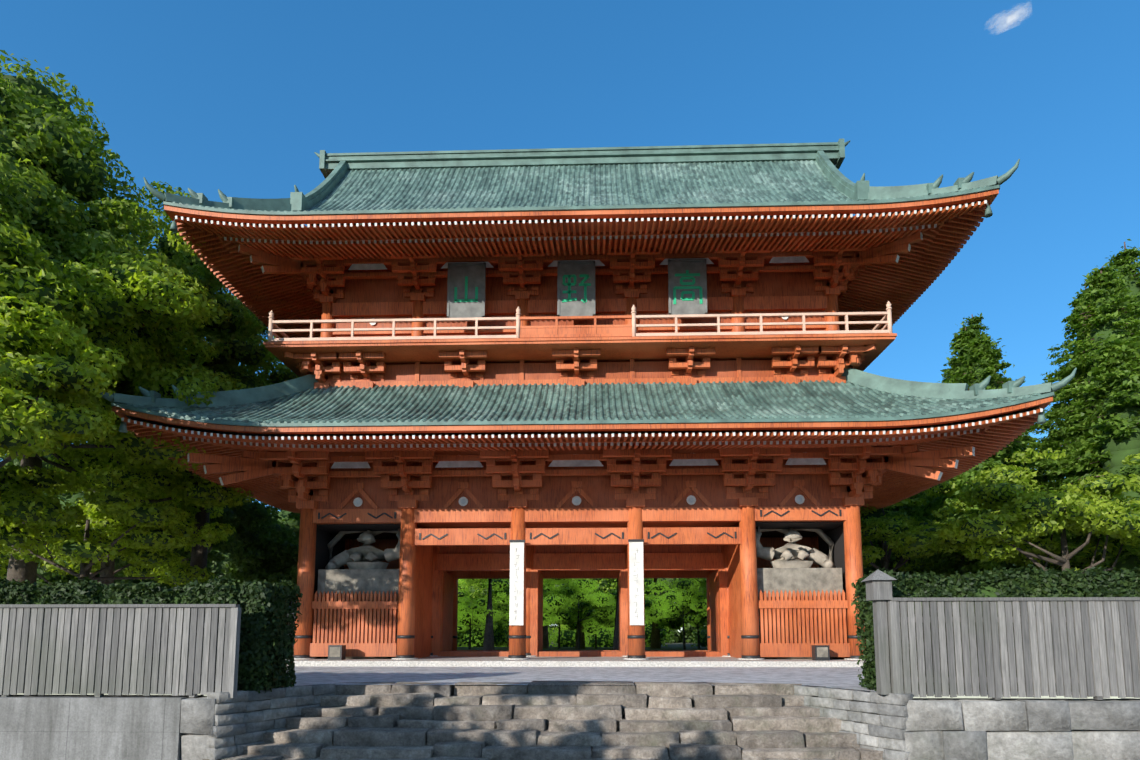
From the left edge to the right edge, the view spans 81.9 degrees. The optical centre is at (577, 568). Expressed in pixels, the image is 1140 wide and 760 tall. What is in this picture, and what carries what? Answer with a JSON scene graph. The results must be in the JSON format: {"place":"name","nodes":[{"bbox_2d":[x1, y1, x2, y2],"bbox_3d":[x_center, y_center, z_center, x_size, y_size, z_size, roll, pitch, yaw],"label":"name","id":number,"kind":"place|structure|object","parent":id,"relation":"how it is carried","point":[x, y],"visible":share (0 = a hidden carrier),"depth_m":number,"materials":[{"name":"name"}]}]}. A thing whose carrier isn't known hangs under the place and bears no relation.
{"place":"outdoors","nodes":[
{"label":"outdoors","id":0,"kind":"place"},
{"bbox_2d":[479,596,509,621],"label":"tree","id":1,"kind":"object","parent":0,"point":[505,613],"depth_m":60.05,"materials":[{"name":"green plant"}]},
{"bbox_2d":[129,643,972,694],"bbox_3d":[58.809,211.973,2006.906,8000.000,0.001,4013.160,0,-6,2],"label":"terrain","id":2,"kind":"structure","parent":0,"point":[674,646],"depth_m":63.32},
{"bbox_2d":[0,263,128,484],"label":"maple tree","id":3,"kind":"object","parent":2,"relation":"on","point":[30,416],"depth_m":19.17,"materials":[{"name":"green plant"}]},
{"bbox_2d":[0,442,153,591],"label":"forest","id":4,"kind":"object","parent":2,"relation":"on","point":[75,496],"visible":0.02,"depth_m":45.60,"materials":[{"name":"green plant"}]},
{"bbox_2d":[0,73,196,394],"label":"tall tree","id":5,"kind":"object","parent":2,"relation":"on","point":[70,208],"depth_m":23.76,"materials":[{"name":"green plant"}]},
{"bbox_2d":[0,454,216,586],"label":"tree","id":6,"kind":"object","parent":2,"relation":"on","point":[171,521],"depth_m":25.20,"materials":[{"name":"green plant"}]},
{"bbox_2d":[0,50,232,591],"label":"tall tree","id":7,"kind":"object","parent":2,"relation":"on","point":[129,217],"depth_m":26.32,"materials":[{"name":"green plant"}]},
{"bbox_2d":[0,448,235,591],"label":"tree","id":8,"kind":"object","parent":2,"relation":"on","point":[90,510],"depth_m":31.49,"materials":[{"name":"green plant"}]},
{"bbox_2d":[0,188,246,471],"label":"maple tree","id":9,"kind":"object","parent":2,"relation":"on","point":[196,306],"depth_m":23.00,"materials":[{"name":"green plant"}]},
{"bbox_2d":[4,315,254,586],"bbox_3d":[-20.910,-4.461,29.918,12.292,17.791,12.598,0,-6,2],"label":"maple tree","id":10,"kind":"object","parent":2,"relation":"on","point":[181,495],"depth_m":28.67,"materials":[{"name":"green plant"}]},
{"bbox_2d":[0,572,302,695],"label":"hedge","id":11,"kind":"object","parent":2,"relation":"on","point":[216,589],"depth_m":13.03,"materials":[{"name":"green plant"}]},
{"bbox_2d":[59,484,284,590],"bbox_3d":[-24.812,-0.786,40.478,12.301,12.710,11.556,0,-6,2],"label":"tree","id":12,"kind":"object","parent":2,"relation":"on","point":[228,516],"depth_m":40.27,"materials":[{"name":"green plant"}]},
{"bbox_2d":[137,215,298,583],"bbox_3d":[-19.592,-6.899,34.770,12.630,23.664,11.555,0,-6,2],"label":"tree","id":13,"kind":"object","parent":2,"relation":"on","point":[254,330],"depth_m":32.38,"materials":[{"name":"green plant"}]},
{"bbox_2d":[145,509,299,590],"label":"forest","id":14,"kind":"object","parent":2,"relation":"on","point":[289,524],"depth_m":51.47,"materials":[{"name":"green plant"}]},
{"bbox_2d":[228,512,299,590],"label":"tree","id":15,"kind":"object","parent":2,"relation":"on","point":[280,535],"depth_m":40.56,"materials":[{"name":"green plant"}]},
{"bbox_2d":[268,564,297,593],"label":"tree","id":16,"kind":"object","parent":2,"relation":"on","point":[294,570],"visible":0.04,"depth_m":38.76,"materials":[{"name":"green plant"}]},
{"bbox_2d":[0,499,705,642],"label":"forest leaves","id":17,"kind":"object","parent":2,"relation":"on","point":[680,634],"depth_m":131.50,"materials":[{"name":"green plant"}]},
{"bbox_2d":[6,499,703,642],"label":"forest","id":18,"kind":"object","parent":2,"relation":"on","point":[691,628],"depth_m":132.15,"materials":[{"name":"green plant"}]},
{"bbox_2d":[457,579,480,621],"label":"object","id":19,"kind":"object","parent":2,"relation":"on","point":[463,585],"depth_m":61.86,"materials":[{"name":"green plant"}]},
{"bbox_2d":[457,579,482,627],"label":"tree","id":20,"kind":"object","parent":2,"relation":"on","point":[460,606],"depth_m":59.17,"materials":[{"name":"green plant"}]},
{"bbox_2d":[457,593,506,648],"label":"tree","id":21,"kind":"object","parent":2,"relation":"on","point":[499,617],"depth_m":57.49,"materials":[{"name":"green plant"}]},
{"bbox_2d":[483,579,494,649],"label":"tree trunk","id":22,"kind":"object","parent":2,"relation":"on","point":[488,642],"visible":0.19,"depth_m":56.29,"materials":[{"name":"brown plant"}]},
{"bbox_2d":[463,579,582,619],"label":"tree","id":23,"kind":"object","parent":2,"relation":"on","point":[500,596],"depth_m":60.25,"materials":[{"name":"green plant"}]},
{"bbox_2d":[543,625,548,647],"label":"tree trunk","id":24,"kind":"object","parent":2,"relation":"on","point":[545,638],"depth_m":66.93,"materials":[{"name":"brown plant"}]},
{"bbox_2d":[457,578,674,646],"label":"forest","id":25,"kind":"object","parent":2,"relation":"on","point":[572,643],"visible":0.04,"depth_m":73.21,"materials":[{"name":"green plant"}]},
{"bbox_2d":[543,578,615,648],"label":"tree","id":26,"kind":"object","parent":2,"relation":"on","point":[593,598],"depth_m":56.70,"materials":[{"name":"green plant"}]},
{"bbox_2d":[575,617,584,648],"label":"tree trunk","id":27,"kind":"object","parent":2,"relation":"on","point":[582,640],"depth_m":61.87,"materials":[{"name":"brown plant"}]},
{"bbox_2d":[566,601,601,648],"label":"tree","id":28,"kind":"object","parent":2,"relation":"on","point":[585,622],"depth_m":61.26,"materials":[{"name":"green plant"}]},
{"bbox_2d":[613,578,618,649],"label":"tree trunk","id":29,"kind":"object","parent":2,"relation":"on","point":[616,638],"visible":0.06,"depth_m":54.95,"materials":[{"name":"brown plant"}]},
{"bbox_2d":[122,666,1125,694],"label":"plaza paving","id":30,"kind":"structure","parent":2,"relation":"on","point":[840,677],"depth_m":17.99,"materials":[{"name":"grey stone"}]},
{"bbox_2d":[285,655,864,666],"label":"stone platform","id":31,"kind":"structure","parent":30,"relation":"on","point":[527,661],"depth_m":23.55,"materials":[{"name":"stone"}]},
{"bbox_2d":[325,528,400,658],"bbox_3d":[-8.655,0.928,27.174,3.796,5.492,2.473,0,-6,2],"label":"nio statue","id":32,"kind":"object","parent":31,"relation":"on","point":[366,555],"visible":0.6,"depth_m":26.92,"materials":[{"name":"grey stone"}]},
{"bbox_2d":[187,232,974,659],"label":"temple gate","id":33,"kind":"structure","parent":31,"relation":"on","point":[525,522],"depth_m":25.92,"materials":[{"name":"orange paint"}]},
{"bbox_2d":[447,259,706,317],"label":"name plaques","id":34,"kind":"object","parent":33,"relation":"attached to","point":[687,286],"visible":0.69,"depth_m":26.27,"materials":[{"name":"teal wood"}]},
{"bbox_2d":[143,139,1019,337],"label":"roof","id":35,"kind":"structure","parent":33,"relation":"on","point":[772,197],"depth_m":26.09,"materials":[{"name":"teal metal"}]},
{"bbox_2d":[100,368,1076,512],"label":"roof","id":36,"kind":"structure","parent":33,"relation":"attached to","point":[859,408],"depth_m":23.22,"materials":[{"name":"green tile"}]},
{"bbox_2d":[756,527,835,659],"bbox_3d":[8.698,0.875,26.664,3.796,5.492,2.473,0,-6,2],"label":"nio statue","id":37,"kind":"object","parent":31,"relation":"on","point":[790,554],"visible":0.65,"depth_m":26.42,"materials":[{"name":"grey stone"}]},
{"bbox_2d":[650,578,660,648],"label":"tree trunk","id":38,"kind":"object","parent":2,"relation":"on","point":[655,639],"depth_m":62.67,"materials":[{"name":"brown plant"}]},
{"bbox_2d":[690,579,706,646],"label":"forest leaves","id":39,"kind":"object","parent":2,"relation":"on","point":[701,636],"depth_m":76.75,"materials":[{"name":"green plant"}]},
{"bbox_2d":[697,578,706,646],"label":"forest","id":40,"kind":"object","parent":2,"relation":"on","point":[704,639],"depth_m":76.28,"materials":[{"name":"green plant"}]},
{"bbox_2d":[699,476,1065,628],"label":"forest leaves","id":41,"kind":"object","parent":2,"relation":"on","point":[907,506],"depth_m":58.90,"materials":[{"name":"green plant"}]},
{"bbox_2d":[860,495,940,576],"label":"pine tree","id":42,"kind":"object","parent":2,"relation":"on","point":[901,511],"depth_m":42.09,"materials":[{"name":"green plant"}]},
{"bbox_2d":[898,488,1044,521],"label":"forest","id":43,"kind":"object","parent":2,"relation":"on","point":[905,506],"depth_m":58.29,"materials":[{"name":"green plant"}]},
{"bbox_2d":[907,356,1042,567],"bbox_3d":[29.727,-5.169,49.562,13.580,23.300,13.582,0,-6,2],"label":"cedar","id":44,"kind":"object","parent":2,"relation":"on","point":[936,498],"depth_m":50.34,"materials":[{"name":"green plant"}]},
{"bbox_2d":[909,325,1058,573],"bbox_3d":[27.059,-5.383,45.132,12.167,22.800,12.416,0,-6,2],"label":"cedar","id":45,"kind":"object","parent":2,"relation":"on","point":[959,343],"depth_m":45.12,"materials":[{"name":"green plant"}]},
{"bbox_2d":[914,313,1053,520],"bbox_3d":[34.616,-7.615,54.983,13.294,29.300,13.480,0,-6,2],"label":"cedar","id":46,"kind":"object","parent":2,"relation":"on","point":[977,323],"depth_m":56.56,"materials":[{"name":"green plant"}]},
{"bbox_2d":[914,444,1059,576],"bbox_3d":[21.528,-1.499,34.252,7.878,12.800,7.911,0,-6,2],"label":"pine tree","id":47,"kind":"object","parent":2,"relation":"on","point":[973,566],"depth_m":33.98,"materials":[{"name":"green plant"}]},
{"bbox_2d":[851,564,1139,697],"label":"hedge","id":48,"kind":"object","parent":2,"relation":"on","point":[902,583],"depth_m":12.74,"materials":[{"name":"green plant"}]},
{"bbox_2d":[912,336,1089,575],"bbox_3d":[25.294,-4.487,39.310,11.859,19.800,12.684,0,-6,2],"label":"cedar","id":49,"kind":"object","parent":2,"relation":"on","point":[979,349],"depth_m":39.54,"materials":[{"name":"green plant"}]},
{"bbox_2d":[931,448,1139,573],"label":"tree","id":50,"kind":"object","parent":2,"relation":"on","point":[1076,524],"depth_m":28.19,"materials":[{"name":"green plant"}]},
{"bbox_2d":[1025,285,1087,488],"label":"cedar","id":51,"kind":"object","parent":2,"relation":"on","point":[1075,302],"depth_m":52.12,"materials":[{"name":"green plant"}]},
{"bbox_2d":[1025,268,1139,542],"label":"cedar","id":52,"kind":"object","parent":2,"relation":"on","point":[1067,392],"depth_m":38.09,"materials":[{"name":"green plant"}]},
{"bbox_2d":[1038,261,1139,544],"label":"cedar","id":53,"kind":"object","parent":2,"relation":"on","point":[1111,268],"depth_m":41.49,"materials":[{"name":"green plant"}]},
{"bbox_2d":[1049,332,1139,575],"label":"cedar","id":54,"kind":"object","parent":2,"relation":"on","point":[1109,356],"depth_m":32.24,"materials":[{"name":"green plant"}]},
{"bbox_2d":[1049,239,1139,465],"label":"tree","id":55,"kind":"object","parent":2,"relation":"on","point":[1130,255],"depth_m":44.25,"materials":[{"name":"green plant"}]},
{"bbox_2d":[0,695,1139,759],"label":"retaining wall","id":56,"kind":"structure","parent":0,"point":[1009,729],"depth_m":11.96,"materials":[{"name":"grey stone"}]},
{"bbox_2d":[0,604,240,697],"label":"fence","id":57,"kind":"object","parent":56,"relation":"on","point":[17,674],"visible":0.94,"depth_m":12.38,"materials":[{"name":"grey wood"}]},
{"bbox_2d":[887,597,1139,699],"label":"fence","id":58,"kind":"object","parent":56,"relation":"on","point":[1088,622],"visible":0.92,"depth_m":11.90,"materials":[{"name":"grey wood"}]},
{"bbox_2d":[0,0,1139,698],"label":"sky","id":59,"kind":"structure","parent":0,"point":[237,98],"materials":[{"name":"blue"}]},
{"bbox_2d":[543,581,603,648],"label":"tree","id":60,"kind":"object","parent":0,"point":[573,618],"depth_m":60.13,"materials":[{"name":"green plant"}]},
{"bbox_2d":[591,590,669,629],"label":"tree","id":61,"kind":"object","parent":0,"point":[605,625],"depth_m":59.88,"materials":[{"name":"green plant"}]},
{"bbox_2d":[645,604,686,636],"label":"tree","id":62,"kind":"object","parent":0,"point":[658,627],"depth_m":62.40,"materials":[{"name":"green plant"}]},
{"bbox_2d":[644,578,706,649],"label":"tree","id":63,"kind":"object","parent":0,"point":[696,598],"depth_m":57.07,"materials":[{"name":"green plant"}]},
{"bbox_2d":[658,587,706,648],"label":"tree","id":64,"kind":"object","parent":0,"point":[691,613],"depth_m":59.72,"materials":[{"name":"green plant"}]},
{"bbox_2d":[697,611,706,623],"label":"tree","id":65,"kind":"object","parent":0,"point":[699,614],"depth_m":58.23,"materials":[{"name":"green plant"}]},
{"bbox_2d":[860,480,970,574],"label":"tree","id":66,"kind":"object","parent":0,"point":[912,524],"depth_m":34.15,"materials":[{"name":"green plant"}]},
{"bbox_2d":[985,0,1031,32],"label":"cloud","id":67,"kind":"structure","parent":0,"point":[1011,18],"depth_m":2690.60,"materials":[{"name":"white"}]},
{"label":"lower road","id":68,"kind":"structure","parent":0,"visible":0},
{"bbox_2d":[202,681,883,759],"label":"stone steps","id":69,"kind":"structure","parent":68,"relation":"on","point":[581,720],"depth_m":13.09,"materials":[{"name":"grey stone"}]},
{"bbox_2d":[205,684,912,759],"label":"step wing walls","id":70,"kind":"structure","parent":69,"relation":"on","point":[873,720],"depth_m":12.48,"materials":[{"name":"stone"}]},
{"bbox_2d":[861,570,896,694],"bbox_3d":[5.611,1.154,12.140,0.480,2.300,0.480,0,-6,2],"label":"lantern post","id":71,"kind":"object","parent":70,"relation":"on","point":[878,588],"visible":0.97,"depth_m":12.05,"materials":[{"name":"grey wood"}]}
]}

